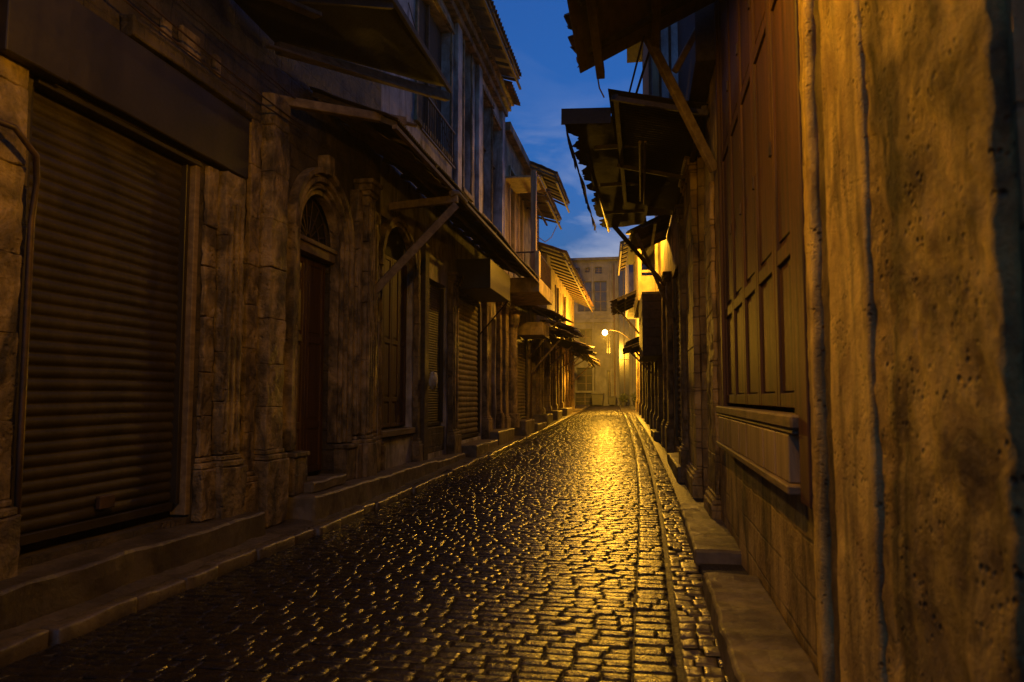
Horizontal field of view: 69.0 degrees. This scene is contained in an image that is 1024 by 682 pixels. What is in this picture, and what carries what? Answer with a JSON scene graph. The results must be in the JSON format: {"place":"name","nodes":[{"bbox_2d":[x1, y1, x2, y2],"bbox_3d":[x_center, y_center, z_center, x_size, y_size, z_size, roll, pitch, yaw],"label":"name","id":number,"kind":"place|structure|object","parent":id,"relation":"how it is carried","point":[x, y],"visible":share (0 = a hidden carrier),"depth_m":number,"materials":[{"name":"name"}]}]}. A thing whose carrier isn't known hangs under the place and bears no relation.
{"place":"outdoors","nodes":[
{"label":"outdoors","id":0,"kind":"place"},
{"bbox_2d":[0,404,586,639],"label":"pavement","id":1,"kind":"structure","parent":0,"point":[289,526],"depth_m":6.07,"materials":[{"name":"stone"}]},
{"bbox_2d":[0,511,265,630],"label":"stone step","id":2,"kind":"object","parent":1,"relation":"on","point":[29,593],"visible":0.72,"depth_m":5.49,"materials":[{"name":"stone"}]},
{"bbox_2d":[287,470,404,522],"bbox_3d":[-2.210,2.092,10.154,0.519,0.394,3.268,-1,-4,10],"label":"stone step","id":3,"kind":"object","parent":1,"relation":"on","point":[320,504],"visible":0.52,"depth_m":9.33,"materials":[{"name":"stone"}]},
{"bbox_2d":[302,472,345,493],"bbox_3d":[-2.434,1.776,9.326,0.374,0.164,1.022,-1,-4,10],"label":"stone step","id":4,"kind":"object","parent":3,"relation":"on","point":[322,481],"visible":0.72,"depth_m":9.23,"materials":[{"name":"stone"}]},
{"bbox_2d":[239,15,538,528],"bbox_3d":[-3.441,-2.557,15.248,6.289,10.411,14.080,-1,-4,10],"label":"arched door house","id":5,"kind":"structure","parent":1,"relation":"on","point":[314,284],"depth_m":9.76,"materials":[{"name":"stone"}]},
{"bbox_2d":[143,0,304,127],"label":"cable","id":6,"kind":"object","parent":5,"relation":"attached to","point":[188,37],"visible":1,"depth_m":7.13,"materials":[{"name":"metal"}]},
{"bbox_2d":[181,0,295,98],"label":"cable","id":7,"kind":"object","parent":5,"relation":"attached to","point":[220,34],"visible":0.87,"depth_m":7.40,"materials":[{"name":"metal"}]},
{"bbox_2d":[293,255,306,450],"bbox_3d":[-2.761,0.283,9.381,0.050,2.810,0.558,-1,-4,10],"label":"door leaf","id":8,"kind":"structure","parent":5,"relation":"in","point":[303,260],"depth_m":9.58,"materials":[{"name":"brown wood"}]},
{"bbox_2d":[303,258,324,472],"bbox_3d":[-2.660,0.326,9.940,0.050,2.810,0.558,-1,-4,10],"label":"door leaf","id":9,"kind":"structure","parent":5,"relation":"in","point":[315,271],"depth_m":9.95,"materials":[{"name":"brown wood"}]},
{"bbox_2d":[385,459,436,482],"bbox_3d":[-1.760,2.310,12.880,0.439,0.370,2.025,-1,-4,10],"label":"stone step","id":10,"kind":"object","parent":1,"relation":"on","point":[414,470],"visible":0.48,"depth_m":12.73,"materials":[{"name":"stone"}]},
{"bbox_2d":[431,453,464,471],"bbox_3d":[-1.384,2.495,15.062,0.396,0.322,2.166,-1,-4,10],"label":"stone step","id":11,"kind":"object","parent":1,"relation":"on","point":[445,460],"visible":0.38,"depth_m":14.87,"materials":[{"name":"stone"}]},
{"bbox_2d":[461,439,497,456],"bbox_3d":[-0.835,2.590,17.587,0.578,0.418,2.417,-1,-4,10],"label":"stone step","id":12,"kind":"object","parent":1,"relation":"on","point":[478,447],"visible":0.53,"depth_m":16.92,"materials":[{"name":"stone"}]},
{"bbox_2d":[490,428,514,445],"bbox_3d":[-0.375,2.678,20.305,0.521,0.547,2.327,-1,-4,10],"label":"stone step","id":13,"kind":"object","parent":1,"relation":"on","point":[502,436],"visible":0.39,"depth_m":19.76,"materials":[{"name":"stone"}]},
{"bbox_2d":[514,419,534,435],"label":"stone step","id":14,"kind":"object","parent":1,"relation":"on","point":[526,428],"visible":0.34,"depth_m":22.81,"materials":[{"name":"stone"}]},
{"bbox_2d":[534,422,546,431],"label":"stone step","id":15,"kind":"object","parent":1,"relation":"on","point":[538,426],"visible":0.28,"depth_m":25.38,"materials":[{"name":"stone"}]},
{"bbox_2d":[533,414,552,424],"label":"stone step","id":16,"kind":"object","parent":1,"relation":"on","point":[548,418],"visible":0.48,"depth_m":28.14,"materials":[{"name":"stone"}]},
{"bbox_2d":[546,410,561,420],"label":"stone step","id":17,"kind":"object","parent":1,"relation":"on","point":[557,415],"visible":0.36,"depth_m":31.27,"materials":[{"name":"stone"}]},
{"bbox_2d":[558,408,571,415],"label":"stone step","id":18,"kind":"object","parent":1,"relation":"on","point":[566,411],"visible":0.3,"depth_m":35.01,"materials":[{"name":"stone"}]},
{"bbox_2d":[0,405,725,681],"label":"road","id":19,"kind":"structure","parent":0,"point":[239,618],"depth_m":5.50,"materials":[{"name":"stone"}]},
{"bbox_2d":[0,405,589,667],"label":"kerb","id":20,"kind":"structure","parent":19,"relation":"on","point":[29,642],"depth_m":5.86,"materials":[{"name":"stone"}]},
{"bbox_2d":[591,393,603,405],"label":"rubbish bin","id":21,"kind":"object","parent":19,"relation":"on","point":[597,398],"visible":1,"depth_m":46.57,"materials":[{"name":"plastic"}]},
{"bbox_2d":[607,396,616,405],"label":"rubbish bin","id":22,"kind":"object","parent":19,"relation":"on","point":[611,400],"visible":0.98,"depth_m":46.55,"materials":[{"name":"plastic"}]},
{"bbox_2d":[618,393,627,405],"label":"potted shrub","id":23,"kind":"object","parent":19,"relation":"on","point":[623,398],"visible":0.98,"depth_m":46.57,"materials":[{"name":"green plant"}]},
{"bbox_2d":[623,412,676,681],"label":"road edge","id":24,"kind":"object","parent":19,"relation":"on","point":[650,624],"visible":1,"depth_m":5.54,"materials":[{"name":"stone"}]},
{"bbox_2d":[636,426,686,681],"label":"gutter","id":25,"kind":"object","parent":19,"relation":"on","point":[663,529],"visible":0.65,"depth_m":6.45,"materials":[{"name":"stone"}]},
{"bbox_2d":[628,412,727,681],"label":"pavement setts","id":26,"kind":"structure","parent":19,"relation":"on","point":[713,672],"depth_m":5.56,"materials":[{"name":"stone"}]},
{"bbox_2d":[492,0,654,257],"label":"sky","id":27,"kind":"structure","parent":0,"point":[551,81],"materials":[{"name":"blue"}]},
{"bbox_2d":[631,410,746,580],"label":"pavement","id":28,"kind":"structure","parent":0,"point":[681,492],"depth_m":11.05,"materials":[{"name":"stone"}]},
{"bbox_2d":[651,429,660,440],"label":"stone step","id":29,"kind":"object","parent":28,"relation":"on","point":[655,435],"visible":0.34,"depth_m":21.46,"materials":[{"name":"stone"}]},
{"bbox_2d":[667,452,680,482],"bbox_3d":[3.165,2.394,14.074,0.306,0.376,3.322,-1,-4,9],"label":"stone step","id":30,"kind":"object","parent":28,"relation":"on","point":[673,460],"visible":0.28,"depth_m":13.62,"materials":[{"name":"stone"}]},
{"bbox_2d":[679,502,741,566],"bbox_3d":[2.100,2.042,8.078,0.441,0.185,3.111,-1,-4,10],"label":"stone step","id":31,"kind":"object","parent":28,"relation":"on","point":[711,541],"visible":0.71,"depth_m":7.17,"materials":[{"name":"stone"}]},
{"bbox_2d":[703,572,820,681],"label":"stone step","id":32,"kind":"object","parent":28,"relation":"on","point":[755,640],"visible":0.91,"depth_m":4.07,"materials":[{"name":"stone"}]},
{"bbox_2d":[564,0,1023,681],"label":"wooden shopfront house","id":33,"kind":"structure","parent":28,"relation":"on","point":[866,164],"depth_m":2.54,"materials":[{"name":"wood"}]},
{"bbox_2d":[714,0,812,508],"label":"window frame","id":34,"kind":"structure","parent":33,"relation":"in","point":[793,103],"depth_m":3.71,"materials":[{"name":"red wood"}]},
{"bbox_3d":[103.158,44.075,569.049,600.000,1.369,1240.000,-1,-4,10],"label":"ground","id":35,"kind":"structure","parent":0,"visible":0},
{"bbox_2d":[0,0,451,579],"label":"shop house","id":36,"kind":"structure","parent":35,"relation":"on","point":[130,122],"depth_m":6.26,"materials":[{"name":"stone"}]},
{"bbox_2d":[0,118,39,548],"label":"downpipe","id":37,"kind":"object","parent":36,"relation":"attached to","point":[27,144],"visible":0.95,"depth_m":4.99,"materials":[{"name":"metal"}]},
{"bbox_2d":[124,0,306,131],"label":"cable","id":38,"kind":"object","parent":36,"relation":"attached to","point":[170,37],"visible":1,"depth_m":6.89,"materials":[{"name":"metal"}]},
{"bbox_2d":[377,0,521,470],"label":"tall window house","id":39,"kind":"structure","parent":35,"relation":"on","point":[445,300],"depth_m":16.12,"materials":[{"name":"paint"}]},
{"bbox_2d":[429,371,437,390],"bbox_3d":[-1.477,0.734,13.961,0.152,0.363,0.379,-1,31,10],"label":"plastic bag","id":40,"kind":"object","parent":39,"relation":"attached to","point":[433,379],"visible":1,"depth_m":13.87,"materials":[{"name":"white plastic"}]},
{"bbox_2d":[414,0,454,163],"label":"window","id":41,"kind":"structure","parent":39,"relation":"in","point":[427,29],"depth_m":15.69,"materials":[{"name":"wood"}]},
{"bbox_2d":[462,38,473,201],"bbox_3d":[-1.055,-5.362,18.008,0.080,3.830,1.010,-1,-4,10],"label":"window","id":42,"kind":"structure","parent":39,"relation":"in","point":[470,195],"depth_m":17.69,"materials":[{"name":"wood"}]},
{"bbox_2d":[482,84,494,223],"bbox_3d":[-0.767,-4.945,20.207,0.305,3.530,1.430,-1,-4,10],"label":"window","id":43,"kind":"structure","parent":39,"relation":"in","point":[485,92],"depth_m":20.67,"materials":[{"name":"wood"}]},
{"bbox_2d":[491,110,501,233],"bbox_3d":[-0.545,-4.753,21.426,0.305,3.330,1.430,-1,-4,10],"label":"window","id":44,"kind":"structure","parent":39,"relation":"in","point":[494,116],"depth_m":20.83,"materials":[{"name":"wood"}]},
{"bbox_2d":[504,122,578,427],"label":"building","id":45,"kind":"structure","parent":35,"relation":"on","point":[533,190],"depth_m":24.75,"materials":[{"name":"paint"}]},
{"bbox_2d":[509,165,516,251],"bbox_3d":[0.023,-4.107,23.924,0.070,2.800,1.090,-1,-4,10],"label":"window","id":46,"kind":"structure","parent":45,"relation":"in","point":[511,170],"depth_m":23.61,"materials":[{"name":"brown wood"}]},
{"bbox_2d":[518,193,523,260],"bbox_3d":[0.321,-3.883,25.560,0.070,2.600,0.940,-1,-4,10],"label":"window","id":47,"kind":"structure","parent":45,"relation":"in","point":[518,193],"depth_m":25.20,"materials":[{"name":"brown wood"}]},
{"bbox_2d":[530,343,531,416],"bbox_3d":[0.681,1.483,28.223,0.050,2.800,0.638,-1,-4,10],"label":"door leaf","id":48,"kind":"structure","parent":45,"relation":"in","point":[530,343],"depth_m":28.36,"materials":[{"name":"brown wood"}]},
{"bbox_2d":[538,241,599,413],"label":"tiled house","id":49,"kind":"structure","parent":35,"relation":"on","point":[558,362],"depth_m":34.60,"materials":[{"name":"paint"}]},
{"bbox_2d":[555,285,558,312],"bbox_3d":[2.170,-1.812,35.718,0.050,1.600,1.200,-1,-4,10],"label":"window","id":50,"kind":"structure","parent":49,"relation":"in","point":[555,285],"depth_m":35.20,"materials":[{"name":"brown wood"}]},
{"bbox_2d":[563,294,565,323],"bbox_3d":[2.739,-1.574,38.858,0.050,1.600,1.200,-1,-4,10],"label":"window","id":51,"kind":"structure","parent":49,"relation":"in","point":[563,294],"depth_m":38.33,"materials":[{"name":"brown wood"}]},
{"bbox_2d":[571,257,635,408],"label":"street end building","id":52,"kind":"structure","parent":35,"relation":"on","point":[614,373],"depth_m":47.95,"materials":[{"name":"stone"}]},
{"bbox_2d":[576,393,591,404],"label":"window","id":53,"kind":"structure","parent":52,"relation":"in","point":[581,398],"depth_m":47.99,"materials":[{"name":"beige glass"}]},
{"bbox_2d":[578,282,590,310],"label":"window","id":54,"kind":"structure","parent":52,"relation":"in","point":[587,285],"depth_m":48.46,"materials":[{"name":"glass"}]},
{"bbox_2d":[579,330,591,350],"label":"window","id":55,"kind":"structure","parent":52,"relation":"in","point":[587,339],"depth_m":48.25,"materials":[{"name":"beige glass"}]},
{"bbox_2d":[577,368,594,390],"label":"window","id":56,"kind":"structure","parent":52,"relation":"in","point":[584,381],"depth_m":48.06,"materials":[{"name":"brown glass"}]},
{"bbox_2d":[596,267,601,273],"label":"window","id":57,"kind":"structure","parent":52,"relation":"in","point":[598,270],"depth_m":48.41,"materials":[{"name":"glass"}]},
{"bbox_2d":[594,282,606,310],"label":"window","id":58,"kind":"structure","parent":52,"relation":"in","point":[600,291],"depth_m":48.29,"materials":[{"name":"glass"}]},
{"bbox_2d":[606,334,609,352],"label":"window","id":59,"kind":"structure","parent":52,"relation":"in","point":[608,335],"depth_m":47.96,"materials":[{"name":"yellow glass"}]},
{"bbox_2d":[608,371,610,395],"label":"window","id":60,"kind":"structure","parent":52,"relation":"in","point":[609,374],"depth_m":47.76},
{"bbox_2d":[618,268,629,404],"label":"house","id":61,"kind":"structure","parent":35,"relation":"on","point":[623,324],"depth_m":47.79,"materials":[{"name":"beige paint"}]},
{"bbox_2d":[618,238,646,421],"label":"house","id":62,"kind":"structure","parent":35,"relation":"on","point":[641,388],"depth_m":33.94,"materials":[{"name":"paint"}]},
{"bbox_2d":[602,330,629,339],"bbox_3d":[5.773,-0.036,39.570,2.013,1.180,0.320,-2,-5,20],"label":"street lamp","id":63,"kind":"object","parent":62,"relation":"attached to","point":[604,332],"visible":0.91,"depth_m":39.77,"materials":[{"name":"metal"}]},
{"bbox_2d":[630,392,635,405],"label":"potted shrub","id":64,"kind":"object","parent":35,"relation":"on","point":[634,400],"visible":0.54,"depth_m":46.44,"materials":[{"name":"green plant"}]},
{"bbox_2d":[610,216,662,430],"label":"gallery house","id":65,"kind":"structure","parent":35,"relation":"on","point":[644,297],"depth_m":23.30,"materials":[{"name":"paint"}]},
{"bbox_2d":[561,2,722,520],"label":"column house","id":66,"kind":"structure","parent":35,"relation":"on","point":[638,156],"depth_m":11.07,"materials":[{"name":"stone"}]}
]}

